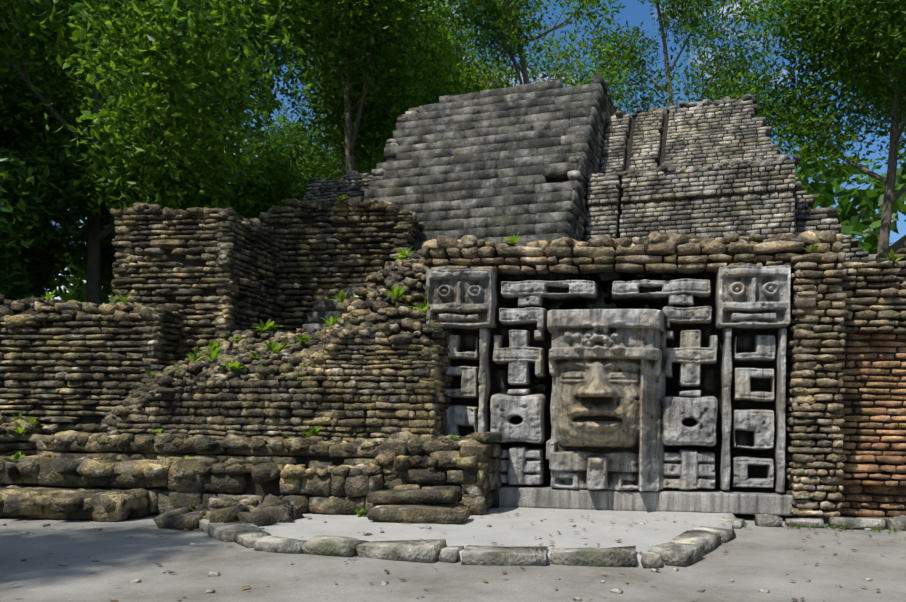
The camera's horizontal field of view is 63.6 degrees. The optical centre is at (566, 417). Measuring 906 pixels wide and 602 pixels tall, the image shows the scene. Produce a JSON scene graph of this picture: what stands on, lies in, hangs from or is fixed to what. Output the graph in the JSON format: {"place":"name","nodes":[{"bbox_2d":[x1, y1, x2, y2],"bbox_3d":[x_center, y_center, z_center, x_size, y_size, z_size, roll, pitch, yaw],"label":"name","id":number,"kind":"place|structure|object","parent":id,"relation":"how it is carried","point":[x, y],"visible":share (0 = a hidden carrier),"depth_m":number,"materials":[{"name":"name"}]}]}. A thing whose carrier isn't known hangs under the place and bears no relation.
{"place":"outdoors","nodes":[
{"label":"outdoors","id":0,"kind":"place"},
{"bbox_2d":[0,468,905,601],"bbox_3d":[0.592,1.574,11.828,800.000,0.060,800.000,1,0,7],"label":"ground","id":1,"kind":"structure","parent":0,"point":[767,562],"depth_m":7.09,"materials":[{"name":"grey concrete"}]},
{"bbox_2d":[0,71,86,299],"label":"tree","id":2,"kind":"object","parent":1,"relation":"on","point":[37,275],"visible":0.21,"depth_m":19.56,"materials":[{"name":"green plant"}]},
{"bbox_2d":[0,48,116,300],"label":"tree","id":3,"kind":"object","parent":1,"relation":"on","point":[34,196],"visible":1,"depth_m":16.46,"materials":[{"name":"green plant"}]},
{"bbox_2d":[13,8,165,296],"bbox_3d":[-22.078,-11.155,32.754,15.534,24.830,16.767,1,0,7],"label":"tree","id":4,"kind":"object","parent":1,"relation":"on","point":[120,17],"depth_m":28.82,"materials":[{"name":"green plant"}]},
{"bbox_2d":[21,103,305,304],"bbox_3d":[-10.845,-3.511,19.916,9.073,9.836,6.267,1,0,36],"label":"tree","id":5,"kind":"object","parent":1,"relation":"on","point":[275,190],"visible":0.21,"depth_m":19.18,"materials":[{"name":"green plant"}]},
{"bbox_2d":[29,0,320,301],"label":"tree","id":6,"kind":"object","parent":1,"relation":"on","point":[224,138],"visible":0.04,"depth_m":24.74,"materials":[{"name":"green plant"}]},
{"bbox_2d":[0,0,367,304],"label":"tree","id":7,"kind":"object","parent":1,"relation":"on","point":[190,84],"visible":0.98,"depth_m":15.77,"materials":[{"name":"green plant"}]},
{"bbox_2d":[0,198,502,529],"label":"stone wall","id":8,"kind":"structure","parent":1,"relation":"on","point":[240,253],"depth_m":11.69,"materials":[{"name":"stone"}]},
{"bbox_2d":[230,0,485,178],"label":"tree","id":9,"kind":"object","parent":1,"relation":"on","point":[385,43],"visible":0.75,"depth_m":25.29,"materials":[{"name":"green plant"}]},
{"bbox_2d":[226,1,514,200],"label":"tree","id":10,"kind":"object","parent":1,"relation":"on","point":[305,174],"visible":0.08,"depth_m":39.14,"materials":[{"name":"green plant"}]},
{"bbox_2d":[0,114,905,516],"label":"joint","id":11,"kind":"object","parent":1,"relation":"on","point":[266,488],"visible":0.06,"depth_m":11.76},
{"bbox_2d":[261,92,877,259],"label":"stone pyramid wall","id":12,"kind":"structure","parent":11,"relation":"on","point":[714,152],"depth_m":16.27,"materials":[{"name":"grey stone"}]},
{"bbox_2d":[426,265,790,492],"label":"carved stone facade","id":13,"kind":"structure","parent":11,"relation":"on","point":[618,415],"depth_m":11.32,"materials":[{"name":"grey stone"}]},
{"bbox_2d":[422,231,905,516],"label":"stone wall","id":14,"kind":"structure","parent":11,"relation":"attached to","point":[541,257],"depth_m":11.24,"materials":[{"name":"stone"}]},
{"bbox_2d":[830,334,905,516],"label":"brick wall","id":15,"kind":"structure","parent":11,"relation":"attached to","point":[895,487],"depth_m":11.63,"materials":[{"name":"stone"}]},
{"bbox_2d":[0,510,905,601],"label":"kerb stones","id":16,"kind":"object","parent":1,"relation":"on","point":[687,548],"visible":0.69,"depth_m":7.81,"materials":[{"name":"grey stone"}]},
{"bbox_2d":[3,195,903,533],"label":"weed plants","id":17,"kind":"object","parent":1,"relation":"on","point":[275,347],"visible":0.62,"depth_m":11.82,"materials":[{"name":"green plant"}]},
{"bbox_2d":[9,513,905,601],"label":"ground litter","id":18,"kind":"object","parent":1,"relation":"on","point":[387,571],"visible":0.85,"depth_m":7.64,"materials":[{"name":"brown plant"}]},
{"bbox_2d":[41,102,905,303],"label":"treeline","id":19,"kind":"object","parent":1,"relation":"on","point":[867,200],"visible":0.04,"depth_m":53.06,"materials":[{"name":"green plant"}]},
{"bbox_2d":[399,0,563,103],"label":"tree","id":20,"kind":"object","parent":1,"relation":"on","point":[452,46],"visible":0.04,"depth_m":35.16,"materials":[{"name":"green plant"}]},
{"bbox_2d":[259,507,735,565],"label":"platform floor","id":21,"kind":"structure","parent":1,"relation":"on","point":[513,528],"depth_m":9.32,"materials":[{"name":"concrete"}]},
{"bbox_2d":[492,485,793,515],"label":"stone plinth","id":22,"kind":"structure","parent":21,"relation":"on","point":[716,501],"depth_m":11.27,"materials":[{"name":"grey stone"}]},
{"bbox_2d":[434,0,641,110],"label":"tree","id":23,"kind":"object","parent":1,"relation":"on","point":[510,22],"visible":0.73,"depth_m":29.15,"materials":[{"name":"green plant"}]},
{"bbox_2d":[579,0,789,123],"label":"tree","id":24,"kind":"object","parent":1,"relation":"on","point":[685,13],"visible":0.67,"depth_m":32.66,"materials":[{"name":"green plant"}]},
{"bbox_2d":[672,0,905,253],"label":"tree","id":25,"kind":"object","parent":1,"relation":"on","point":[874,74],"visible":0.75,"depth_m":26.24,"materials":[{"name":"green plant"}]},
{"bbox_2d":[782,8,905,173],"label":"tree","id":26,"kind":"object","parent":1,"relation":"on","point":[846,37],"visible":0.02,"depth_m":31.94,"materials":[{"name":"green plant"}]},
{"bbox_2d":[797,0,905,84],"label":"tree","id":27,"kind":"object","parent":1,"relation":"on","point":[900,23],"visible":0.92,"depth_m":21.97,"materials":[{"name":"green plant"}]},
{"bbox_2d":[889,25,905,131],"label":"tree","id":28,"kind":"object","parent":1,"relation":"on","point":[895,33],"visible":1,"depth_m":17.01,"materials":[{"name":"green plant"}]},
{"bbox_2d":[303,75,607,334],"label":"pyramid steps","id":29,"kind":"structure","parent":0,"point":[485,165],"depth_m":17.10,"materials":[{"name":"grey stone"}]},
{"bbox_2d":[48,0,905,304],"label":"sky","id":30,"kind":"structure","parent":0,"point":[634,12],"materials":[{"name":"blue"}]}
]}

